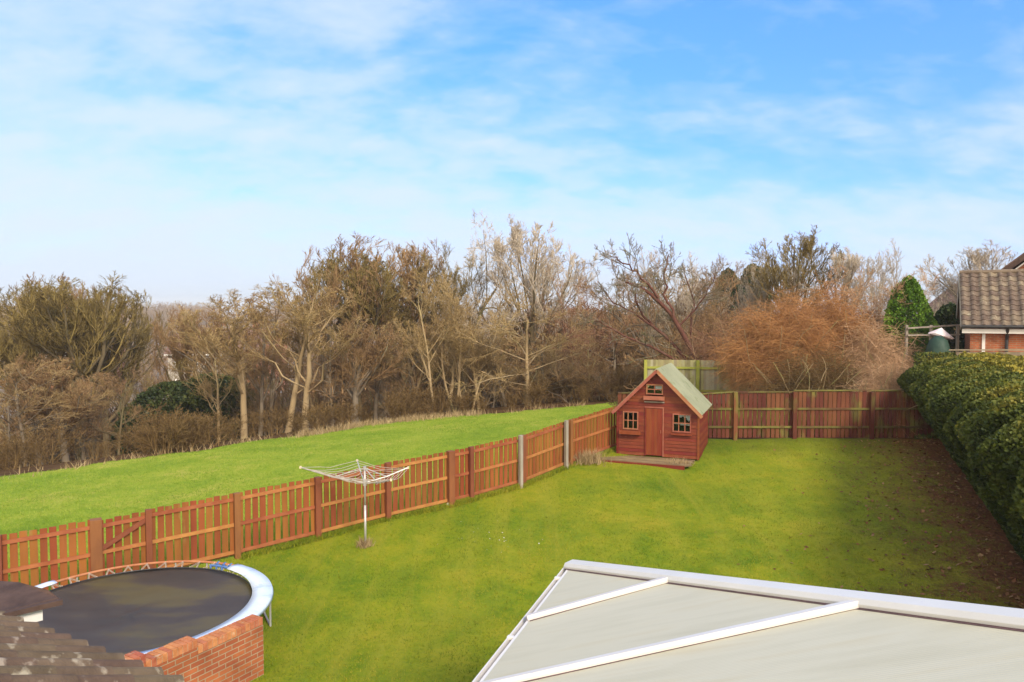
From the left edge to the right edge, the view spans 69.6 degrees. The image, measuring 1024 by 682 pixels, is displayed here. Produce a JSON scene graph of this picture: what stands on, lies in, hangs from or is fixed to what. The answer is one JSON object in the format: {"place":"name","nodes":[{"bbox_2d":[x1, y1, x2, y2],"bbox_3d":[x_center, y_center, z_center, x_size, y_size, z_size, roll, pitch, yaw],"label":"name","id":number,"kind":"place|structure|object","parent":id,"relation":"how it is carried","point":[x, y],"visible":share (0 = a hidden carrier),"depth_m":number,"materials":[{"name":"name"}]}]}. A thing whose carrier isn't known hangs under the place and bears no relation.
{"place":"outdoors","nodes":[
{"label":"outdoors","id":0,"kind":"place"},
{"bbox_2d":[0,611,183,681],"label":"extension roof","id":1,"kind":"structure","parent":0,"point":[32,652],"depth_m":5.01,"materials":[{"name":"tile"}]},
{"bbox_2d":[0,581,62,621],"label":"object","id":2,"kind":"structure","parent":1,"relation":"attached to","point":[28,603],"depth_m":6.45,"materials":[{"name":"brown"}]},
{"bbox_2d":[0,402,637,589],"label":"field","id":3,"kind":"structure","parent":0,"point":[61,499],"depth_m":22.38,"materials":[{"name":"green plant"}]},
{"bbox_2d":[0,318,900,428],"bbox_3d":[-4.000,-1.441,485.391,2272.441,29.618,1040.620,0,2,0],"label":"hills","id":4,"kind":"structure","parent":0,"point":[166,375],"depth_m":321.02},
{"bbox_2d":[0,300,700,399],"bbox_3d":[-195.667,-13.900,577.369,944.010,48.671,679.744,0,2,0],"label":"distant wood","id":5,"kind":"object","parent":4,"relation":"on","point":[151,314],"visible":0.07,"depth_m":596.18,"materials":[{"name":"brown plant"}]},
{"bbox_2d":[0,395,935,475],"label":"woodland floor","id":6,"kind":"structure","parent":0,"point":[55,466],"depth_m":30.82,"materials":[{"name":"brown soil"}]},
{"bbox_2d":[0,287,65,466],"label":"bare tree","id":7,"kind":"object","parent":6,"relation":"on","point":[5,358],"visible":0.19,"depth_m":47.52,"materials":[{"name":"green plant"}]},
{"bbox_2d":[0,379,68,465],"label":"bare tree","id":8,"kind":"object","parent":6,"relation":"on","point":[9,418],"visible":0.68,"depth_m":34.89,"materials":[{"name":"brown plant"}]},
{"bbox_2d":[0,360,75,464],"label":"bare tree","id":9,"kind":"object","parent":6,"relation":"on","point":[15,375],"visible":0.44,"depth_m":36.38,"materials":[{"name":"brown plant"}]},
{"bbox_2d":[5,352,94,462],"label":"bare tree","id":10,"kind":"object","parent":6,"relation":"on","point":[75,405],"visible":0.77,"depth_m":36.25,"materials":[{"name":"brown plant"}]},
{"bbox_2d":[0,279,99,462],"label":"bare tree","id":11,"kind":"object","parent":6,"relation":"on","point":[22,345],"visible":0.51,"depth_m":45.81,"materials":[{"name":"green plant"}]},
{"bbox_2d":[0,359,118,465],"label":"bare tree","id":12,"kind":"object","parent":6,"relation":"on","point":[16,394],"visible":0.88,"depth_m":34.71,"materials":[{"name":"brown plant"}]},
{"bbox_2d":[0,272,133,463],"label":"bare tree","id":13,"kind":"object","parent":6,"relation":"on","point":[63,278],"visible":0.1,"depth_m":50.17,"materials":[{"name":"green plant"}]},
{"bbox_2d":[23,380,132,461],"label":"bare tree","id":14,"kind":"object","parent":6,"relation":"on","point":[78,448],"visible":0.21,"depth_m":40.98,"materials":[{"name":"brown plant"}]},
{"bbox_2d":[39,371,125,459],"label":"bare tree","id":15,"kind":"object","parent":6,"relation":"on","point":[94,414],"visible":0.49,"depth_m":38.04,"materials":[{"name":"brown plant"}]},
{"bbox_2d":[0,270,172,459],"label":"bare tree","id":16,"kind":"object","parent":6,"relation":"on","point":[46,340],"visible":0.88,"depth_m":46.11,"materials":[{"name":"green plant"}]},
{"bbox_2d":[27,275,152,458],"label":"bare tree","id":17,"kind":"object","parent":6,"relation":"on","point":[109,355],"visible":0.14,"depth_m":50.68,"materials":[{"name":"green plant"}]},
{"bbox_2d":[45,368,166,454],"bbox_3d":[-21.233,3.865,38.684,4.052,5.024,5.524,2,3,37],"label":"bare tree","id":18,"kind":"object","parent":6,"relation":"on","point":[134,412],"visible":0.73,"depth_m":38.58,"materials":[{"name":"brown plant"}]},
{"bbox_2d":[65,287,175,456],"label":"bare tree","id":19,"kind":"object","parent":6,"relation":"on","point":[91,306],"visible":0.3,"depth_m":49.12,"materials":[{"name":"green plant"}]},
{"bbox_2d":[103,323,177,410],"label":"bare tree","id":20,"kind":"object","parent":6,"relation":"on","point":[140,388],"visible":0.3,"depth_m":50.90,"materials":[{"name":"brown plant"}]},
{"bbox_2d":[81,355,227,444],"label":"bare tree","id":21,"kind":"object","parent":6,"relation":"on","point":[178,365],"visible":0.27,"depth_m":43.71,"materials":[{"name":"brown plant"}]},
{"bbox_2d":[124,380,211,449],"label":"evergreen shrub","id":22,"kind":"object","parent":6,"relation":"on","point":[149,395],"visible":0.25,"depth_m":41.95,"materials":[{"name":"green plant"}]},
{"bbox_2d":[149,306,232,398],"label":"bare tree","id":23,"kind":"object","parent":6,"relation":"on","point":[175,354],"visible":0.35,"depth_m":46.13,"materials":[{"name":"brown plant"}]},
{"bbox_2d":[182,333,236,441],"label":"bare tree","id":24,"kind":"object","parent":6,"relation":"on","point":[210,388],"visible":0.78,"depth_m":39.03,"materials":[{"name":"beige plant"}]},
{"bbox_2d":[167,372,255,444],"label":"evergreen shrub","id":25,"kind":"object","parent":6,"relation":"on","point":[187,391],"visible":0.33,"depth_m":41.94,"materials":[{"name":"green plant"}]},
{"bbox_2d":[166,288,275,438],"bbox_3d":[-13.815,1.283,35.253,4.817,7.634,5.440,-1,3,-23],"label":"bare tree","id":26,"kind":"object","parent":6,"relation":"on","point":[236,355],"visible":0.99,"depth_m":35.10,"materials":[{"name":"beige plant"}]},
{"bbox_2d":[150,295,293,436],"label":"bare tree","id":27,"kind":"object","parent":6,"relation":"on","point":[182,326],"visible":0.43,"depth_m":44.49,"materials":[{"name":"brown plant"}]},
{"bbox_2d":[206,361,297,437],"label":"bare tree","id":28,"kind":"object","parent":6,"relation":"on","point":[247,399],"visible":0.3,"depth_m":42.66,"materials":[{"name":"brown plant"}]},
{"bbox_2d":[225,321,288,436],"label":"bare tree","id":29,"kind":"object","parent":6,"relation":"on","point":[262,369],"visible":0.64,"depth_m":39.00,"materials":[{"name":"brown plant"}]},
{"bbox_2d":[217,284,298,433],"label":"bare tree","id":30,"kind":"object","parent":6,"relation":"on","point":[269,312],"visible":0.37,"depth_m":46.24,"materials":[{"name":"brown plant"}]},
{"bbox_2d":[227,370,326,435],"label":"bare tree","id":31,"kind":"object","parent":6,"relation":"on","point":[257,399],"visible":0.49,"depth_m":40.85,"materials":[{"name":"brown plant"}]},
{"bbox_2d":[0,401,585,478],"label":"dry grass fringe","id":32,"kind":"object","parent":6,"relation":"on","point":[422,417],"visible":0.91,"depth_m":33.06,"materials":[{"name":"plant"}]},
{"bbox_2d":[229,273,366,431],"bbox_3d":[-9.933,0.675,35.020,6.239,7.882,5.274,2,3,33],"label":"bare tree","id":33,"kind":"object","parent":6,"relation":"on","point":[307,318],"visible":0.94,"depth_m":35.34,"materials":[{"name":"beige plant"}]},
{"bbox_2d":[266,333,335,427],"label":"bare tree","id":34,"kind":"object","parent":6,"relation":"on","point":[303,367],"visible":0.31,"depth_m":39.58,"materials":[{"name":"beige plant"}]},
{"bbox_2d":[248,285,355,432],"bbox_3d":[-10.333,0.975,36.271,5.156,7.465,4.517,-1,3,-25],"label":"bare tree","id":35,"kind":"object","parent":6,"relation":"on","point":[300,354],"visible":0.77,"depth_m":36.05,"materials":[{"name":"beige plant"}]},
{"bbox_2d":[0,364,643,469],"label":"undergrowth","id":36,"kind":"object","parent":6,"relation":"on","point":[185,433],"visible":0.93,"depth_m":33.14,"materials":[{"name":"brown plant"}]},
{"bbox_2d":[263,361,382,427],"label":"bare tree","id":37,"kind":"object","parent":6,"relation":"on","point":[321,398],"visible":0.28,"depth_m":40.45,"materials":[{"name":"brown plant"}]},
{"bbox_2d":[274,308,373,426],"bbox_3d":[-9.240,1.412,37.048,6.098,6.375,4.472,2,3,44],"label":"bare tree","id":38,"kind":"object","parent":6,"relation":"on","point":[331,393],"visible":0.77,"depth_m":36.95,"materials":[{"name":"brown plant"}]},
{"bbox_2d":[269,244,380,426],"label":"bare tree","id":39,"kind":"object","parent":6,"relation":"on","point":[304,282],"visible":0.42,"depth_m":45.38,"materials":[{"name":"brown plant"}]},
{"bbox_2d":[292,245,411,422],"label":"bare tree","id":40,"kind":"object","parent":6,"relation":"on","point":[370,307],"visible":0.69,"depth_m":45.21,"materials":[{"name":"brown plant"}]},
{"bbox_2d":[318,322,409,424],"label":"bare tree","id":41,"kind":"object","parent":6,"relation":"on","point":[378,347],"visible":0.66,"depth_m":37.68,"materials":[{"name":"brown plant"}]},
{"bbox_2d":[327,348,428,421],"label":"bare tree","id":42,"kind":"object","parent":6,"relation":"on","point":[386,386],"visible":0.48,"depth_m":40.44,"materials":[{"name":"brown plant"}]},
{"bbox_2d":[351,320,413,421],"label":"bare tree","id":43,"kind":"object","parent":6,"relation":"on","point":[376,388],"visible":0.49,"depth_m":39.68,"materials":[{"name":"brown plant"}]},
{"bbox_2d":[0,276,766,469],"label":"deep wood","id":44,"kind":"object","parent":6,"relation":"on","point":[512,388],"visible":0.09,"depth_m":52.27,"materials":[{"name":"brown plant"}]},
{"bbox_2d":[329,231,453,420],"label":"bare tree","id":45,"kind":"object","parent":6,"relation":"on","point":[404,256],"visible":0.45,"depth_m":47.03,"materials":[{"name":"brown plant"}]},
{"bbox_2d":[360,321,462,420],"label":"bare tree","id":46,"kind":"object","parent":6,"relation":"on","point":[424,381],"visible":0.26,"depth_m":43.14,"materials":[{"name":"brown plant"}]},
{"bbox_2d":[359,249,470,395],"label":"bare tree","id":47,"kind":"object","parent":6,"relation":"on","point":[415,302],"visible":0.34,"depth_m":48.24,"materials":[{"name":"brown plant"}]},
{"bbox_2d":[387,259,461,412],"bbox_3d":[-4.591,-0.145,39.232,3.555,8.445,3.090,1,3,26],"label":"bare tree","id":48,"kind":"object","parent":6,"relation":"on","point":[421,278],"visible":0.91,"depth_m":39.15,"materials":[{"name":"beige plant"}]},
{"bbox_2d":[399,320,457,416],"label":"bare tree","id":49,"kind":"object","parent":6,"relation":"on","point":[418,325],"visible":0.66,"depth_m":40.37,"materials":[{"name":"beige plant"}]},
{"bbox_2d":[382,242,487,409],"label":"bare tree","id":50,"kind":"object","parent":6,"relation":"on","point":[458,276],"visible":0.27,"depth_m":46.89,"materials":[{"name":"brown plant"}]},
{"bbox_2d":[425,310,482,411],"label":"bare tree","id":51,"kind":"object","parent":6,"relation":"on","point":[451,371],"visible":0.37,"depth_m":40.62,"materials":[{"name":"beige plant"}]},
{"bbox_2d":[442,322,500,409],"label":"bare tree","id":52,"kind":"object","parent":6,"relation":"on","point":[479,366],"visible":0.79,"depth_m":39.95,"materials":[{"name":"beige plant"}]},
{"bbox_2d":[413,268,532,411],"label":"bare tree","id":53,"kind":"object","parent":6,"relation":"on","point":[445,300],"visible":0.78,"depth_m":40.11,"materials":[{"name":"beige plant"}]},
{"bbox_2d":[435,211,529,410],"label":"bare tree","id":54,"kind":"object","parent":6,"relation":"on","point":[472,250],"visible":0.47,"depth_m":46.96,"materials":[{"name":"brown plant"}]},
{"bbox_2d":[464,325,510,406],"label":"bare tree","id":55,"kind":"object","parent":6,"relation":"on","point":[494,363],"visible":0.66,"depth_m":40.62,"materials":[{"name":"brown plant"}]},
{"bbox_2d":[460,334,541,407],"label":"bare tree","id":56,"kind":"object","parent":6,"relation":"on","point":[493,389],"visible":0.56,"depth_m":41.48,"materials":[{"name":"brown plant"}]},
{"bbox_2d":[449,292,607,405],"bbox_3d":[-0.036,0.453,38.390,10.294,6.172,7.415,-1,3,-31],"label":"bare tree","id":57,"kind":"object","parent":6,"relation":"on","point":[509,326],"visible":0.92,"depth_m":38.30,"materials":[{"name":"beige plant"}]},
{"bbox_2d":[484,213,601,403],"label":"bare tree","id":58,"kind":"object","parent":6,"relation":"on","point":[541,286],"visible":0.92,"depth_m":47.41,"materials":[{"name":"beige plant"}]},
{"bbox_2d":[519,333,581,400],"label":"bare tree","id":59,"kind":"object","parent":6,"relation":"on","point":[554,354],"visible":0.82,"depth_m":39.97,"materials":[{"name":"beige plant"}]},
{"bbox_2d":[497,334,610,403],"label":"bare tree","id":60,"kind":"object","parent":6,"relation":"on","point":[541,368],"visible":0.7,"depth_m":39.67,"materials":[{"name":"brown plant"}]},
{"bbox_2d":[538,246,599,399],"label":"bare tree","id":61,"kind":"object","parent":6,"relation":"on","point":[577,268],"visible":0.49,"depth_m":49.23,"materials":[{"name":"brown plant"}]},
{"bbox_2d":[520,350,621,400],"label":"bare tree","id":62,"kind":"object","parent":6,"relation":"on","point":[565,365],"visible":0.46,"depth_m":40.34,"materials":[{"name":"brown plant"}]},
{"bbox_2d":[523,260,640,396],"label":"bare tree","id":63,"kind":"object","parent":6,"relation":"on","point":[580,302],"visible":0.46,"depth_m":45.38,"materials":[{"name":"red plant"}]},
{"bbox_2d":[570,333,612,400],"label":"bare tree","id":64,"kind":"object","parent":6,"relation":"on","point":[588,362],"visible":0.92,"depth_m":37.96,"materials":[{"name":"beige plant"}]},
{"bbox_2d":[576,359,643,401],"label":"bare tree","id":65,"kind":"object","parent":6,"relation":"on","point":[602,384],"visible":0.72,"depth_m":37.77,"materials":[{"name":"brown plant"}]},
{"bbox_2d":[550,306,676,373],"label":"bare tree","id":66,"kind":"object","parent":6,"relation":"on","point":[606,343],"visible":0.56,"depth_m":41.51,"materials":[{"name":"brown plant"}]},
{"bbox_2d":[573,248,684,368],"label":"bare tree","id":67,"kind":"object","parent":6,"relation":"on","point":[617,317],"visible":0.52,"depth_m":44.02,"materials":[{"name":"brown plant"}]},
{"bbox_2d":[571,232,735,372],"bbox_3d":[6.534,-1.008,34.954,7.527,8.106,4.144,0,2,0],"label":"leaning tree","id":68,"kind":"object","parent":6,"relation":"on","point":[670,316],"visible":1,"depth_m":34.69,"materials":[{"name":"red plant"}]},
{"bbox_2d":[630,246,733,355],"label":"bare tree","id":69,"kind":"object","parent":6,"relation":"on","point":[687,301],"visible":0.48,"depth_m":45.04,"materials":[{"name":"grey plant"}]},
{"bbox_2d":[644,360,753,403],"bbox_3d":[8.489,1.938,33.628,4.868,2.120,0.206,0,2,10],"label":"panel fence","id":70,"kind":"object","parent":6,"relation":"on","point":[697,378],"visible":0.34,"depth_m":33.63,"materials":[{"name":"wood"}]},
{"bbox_2d":[658,312,761,390],"bbox_3d":[9.725,0.666,35.117,6.052,4.333,5.517,2,3,35],"label":"bramble thicket","id":71,"kind":"object","parent":6,"relation":"on","point":[699,352],"visible":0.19,"depth_m":34.71,"materials":[{"name":"beige plant"}]},
{"bbox_2d":[674,252,746,334],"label":"bare tree","id":72,"kind":"object","parent":6,"relation":"on","point":[716,283],"visible":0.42,"depth_m":45.42,"materials":[{"name":"grey plant"}]},
{"bbox_2d":[657,300,773,358],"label":"bare tree","id":73,"kind":"object","parent":6,"relation":"on","point":[710,325],"visible":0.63,"depth_m":36.28,"materials":[{"name":"brown plant"}]},
{"bbox_2d":[726,251,783,330],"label":"bare tree","id":74,"kind":"object","parent":6,"relation":"on","point":[743,298],"visible":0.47,"depth_m":49.79,"materials":[{"name":"grey plant"}]},
{"bbox_2d":[608,309,955,388],"bbox_3d":[16.438,0.826,42.581,21.947,5.475,17.919,0,2,0],"label":"garden scrub","id":75,"kind":"object","parent":6,"relation":"on","point":[659,346],"visible":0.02,"depth_m":36.90,"materials":[{"name":"brown plant"}]},
{"bbox_2d":[700,279,874,405],"bbox_3d":[11.187,0.160,30.437,6.759,5.629,8.378,0,2,0],"label":"bramble thicket","id":76,"kind":"object","parent":6,"relation":"on","point":[770,334],"visible":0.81,"depth_m":29.67,"materials":[{"name":"beige plant"}]},
{"bbox_2d":[742,224,846,314],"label":"bare tree","id":77,"kind":"object","parent":6,"relation":"on","point":[805,251],"visible":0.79,"depth_m":46.50,"materials":[{"name":"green plant"}]},
{"bbox_2d":[726,329,901,418],"bbox_3d":[11.472,1.290,27.987,6.687,3.697,4.525,0,2,0],"label":"bramble thicket","id":78,"kind":"object","parent":6,"relation":"on","point":[798,383],"visible":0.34,"depth_m":27.84,"materials":[{"name":"beige plant"}]},
{"bbox_2d":[780,246,886,314],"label":"bare tree","id":79,"kind":"object","parent":6,"relation":"on","point":[849,263],"visible":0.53,"depth_m":46.34,"materials":[{"name":"grey plant"}]},
{"bbox_2d":[747,268,919,391],"bbox_3d":[13.451,-0.115,31.526,7.283,6.041,8.237,0,2,0],"label":"bramble thicket","id":80,"kind":"object","parent":6,"relation":"on","point":[834,311],"visible":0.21,"depth_m":30.65,"materials":[{"name":"beige plant"}]},
{"bbox_2d":[814,306,933,407],"bbox_3d":[14.250,1.047,29.152,5.265,4.967,6.504,0,2,0],"label":"bramble thicket","id":81,"kind":"object","parent":6,"relation":"on","point":[873,344],"visible":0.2,"depth_m":28.59,"materials":[{"name":"beige plant"}]},
{"bbox_2d":[832,347,928,437],"bbox_3d":[13.746,1.689,26.462,4.610,3.106,4.197,2,3,41],"label":"bramble thicket","id":82,"kind":"object","parent":6,"relation":"on","point":[889,382],"visible":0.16,"depth_m":26.31,"materials":[{"name":"beige plant"}]},
{"bbox_2d":[842,238,921,320],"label":"bare tree","id":83,"kind":"object","parent":6,"relation":"on","point":[871,289],"visible":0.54,"depth_m":43.71,"materials":[{"name":"beige plant"}]},
{"bbox_2d":[824,258,939,331],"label":"bare tree","id":84,"kind":"object","parent":6,"relation":"on","point":[861,289],"visible":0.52,"depth_m":31.07,"materials":[{"name":"brown plant"}]},
{"bbox_2d":[879,275,939,367],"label":"conifer","id":85,"kind":"object","parent":6,"relation":"on","point":[925,314],"visible":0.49,"depth_m":29.50,"materials":[{"name":"green plant"}]},
{"bbox_2d":[904,324,959,369],"bbox_3d":[16.335,1.211,28.638,2.076,3.729,0.175,0,2,0],"label":"wooden fence","id":86,"kind":"object","parent":6,"relation":"on","point":[930,327],"visible":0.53,"depth_m":28.58,"materials":[{"name":"brown wood"}]},
{"bbox_2d":[933,302,964,351],"bbox_3d":[18.468,0.730,31.049,1.915,4.774,1.865,0,2,0],"label":"evergreen shrub","id":87,"kind":"object","parent":6,"relation":"on","point":[944,314],"visible":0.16,"depth_m":30.60,"materials":[{"name":"green plant"}]},
{"bbox_2d":[912,239,1017,303],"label":"bare tree","id":88,"kind":"object","parent":6,"relation":"on","point":[978,261],"visible":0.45,"depth_m":51.75,"materials":[{"name":"beige plant"}]},
{"bbox_2d":[956,269,1023,351],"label":"brick garage","id":89,"kind":"structure","parent":6,"relation":"on","point":[990,309],"depth_m":27.12,"materials":[{"name":"brown tile"}]},
{"bbox_2d":[0,0,1023,318],"label":"sky","id":90,"kind":"structure","parent":0,"point":[193,151],"materials":[{"name":"blue"}]},
{"bbox_2d":[187,438,1023,681],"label":"lawn","id":91,"kind":"structure","parent":0,"point":[982,593],"depth_m":16.02,"materials":[{"name":"green plant"}]},
{"bbox_2d":[35,560,273,654],"bbox_3d":[-6.197,4.602,11.907,4.452,0.692,4.419,0,2,0],"label":"trampoline","id":92,"kind":"object","parent":91,"relation":"on","point":[143,610],"visible":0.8,"depth_m":12.29,"materials":[{"name":"black fabric"}]},
{"bbox_2d":[124,614,263,681],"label":"brick wall","id":93,"kind":"structure","parent":91,"relation":"on","point":[233,652],"depth_m":10.39,"materials":[{"name":"red brick"}]},
{"bbox_2d":[0,405,617,589],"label":"picket fence","id":94,"kind":"object","parent":91,"relation":"on","point":[582,433],"visible":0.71,"depth_m":16.50,"materials":[{"name":"brown wood"}]},
{"bbox_2d":[102,512,145,574],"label":"garden gate","id":95,"kind":"structure","parent":94,"relation":"attached to","point":[136,520],"depth_m":14.34,"materials":[{"name":"brown wood"}]},
{"bbox_2d":[299,459,408,541],"bbox_3d":[-3.334,3.632,16.382,2.330,1.810,1.386,1,3,21],"label":"rotary clothes line","id":96,"kind":"object","parent":91,"relation":"on","point":[364,481],"visible":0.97,"depth_m":16.12,"materials":[{"name":"metal"}]},
{"bbox_2d":[240,446,615,559],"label":"fence foot grass","id":97,"kind":"structure","parent":91,"relation":"on","point":[439,507],"depth_m":18.04,"materials":[{"name":"green plant"}]},
{"bbox_2d":[568,448,612,465],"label":"grass tuft","id":98,"kind":"object","parent":91,"relation":"on","point":[588,458],"visible":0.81,"depth_m":22.16,"materials":[{"name":"beige plant"}]},
{"bbox_2d":[600,455,694,469],"bbox_3d":[4.003,3.759,22.539,3.030,0.270,0.942,1,3,21],"label":"decking","id":99,"kind":"object","parent":91,"relation":"on","point":[645,460],"visible":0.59,"depth_m":22.26,"materials":[{"name":"brown wood"}]},
{"bbox_2d":[611,363,711,459],"bbox_3d":[4.926,2.181,23.882,2.822,2.770,2.743,1,3,21],"label":"playhouse","id":100,"kind":"object","parent":91,"relation":"on","point":[687,404],"visible":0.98,"depth_m":22.87,"materials":[{"name":"red wood"}]},
{"bbox_2d":[646,408,662,455],"bbox_3d":[4.419,2.829,22.868,0.517,1.460,0.049,1,3,21],"label":"door","id":101,"kind":"structure","parent":100,"relation":"in","point":[654,417],"depth_m":22.87,"materials":[{"name":"red wood"}]},
{"bbox_2d":[472,559,1023,681],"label":"conservatory","id":102,"kind":"object","parent":91,"relation":"on","point":[585,621],"visible":1,"depth_m":5.28,"materials":[{"name":"white plastic"}]},
{"bbox_2d":[618,390,934,439],"bbox_3d":[9.406,2.588,24.965,11.668,1.872,0.180,0,2,0],"label":"back fence","id":103,"kind":"object","parent":91,"relation":"on","point":[796,407],"visible":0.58,"depth_m":25.01,"materials":[{"name":"brown wood"}]},
{"bbox_2d":[737,439,1023,608],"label":"fallen leaves","id":104,"kind":"object","parent":91,"relation":"on","point":[977,539],"visible":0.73,"depth_m":17.64,"materials":[{"name":"brown plant"}]},
{"bbox_2d":[897,351,1023,562],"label":"hedge","id":105,"kind":"object","parent":91,"relation":"on","point":[971,408],"visible":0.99,"depth_m":16.19,"materials":[{"name":"green plant"}]},
{"bbox_2d":[708,405,931,435],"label":"rough grass","id":106,"kind":"structure","parent":0,"point":[784,421],"depth_m":25.89,"materials":[{"name":"plant"}]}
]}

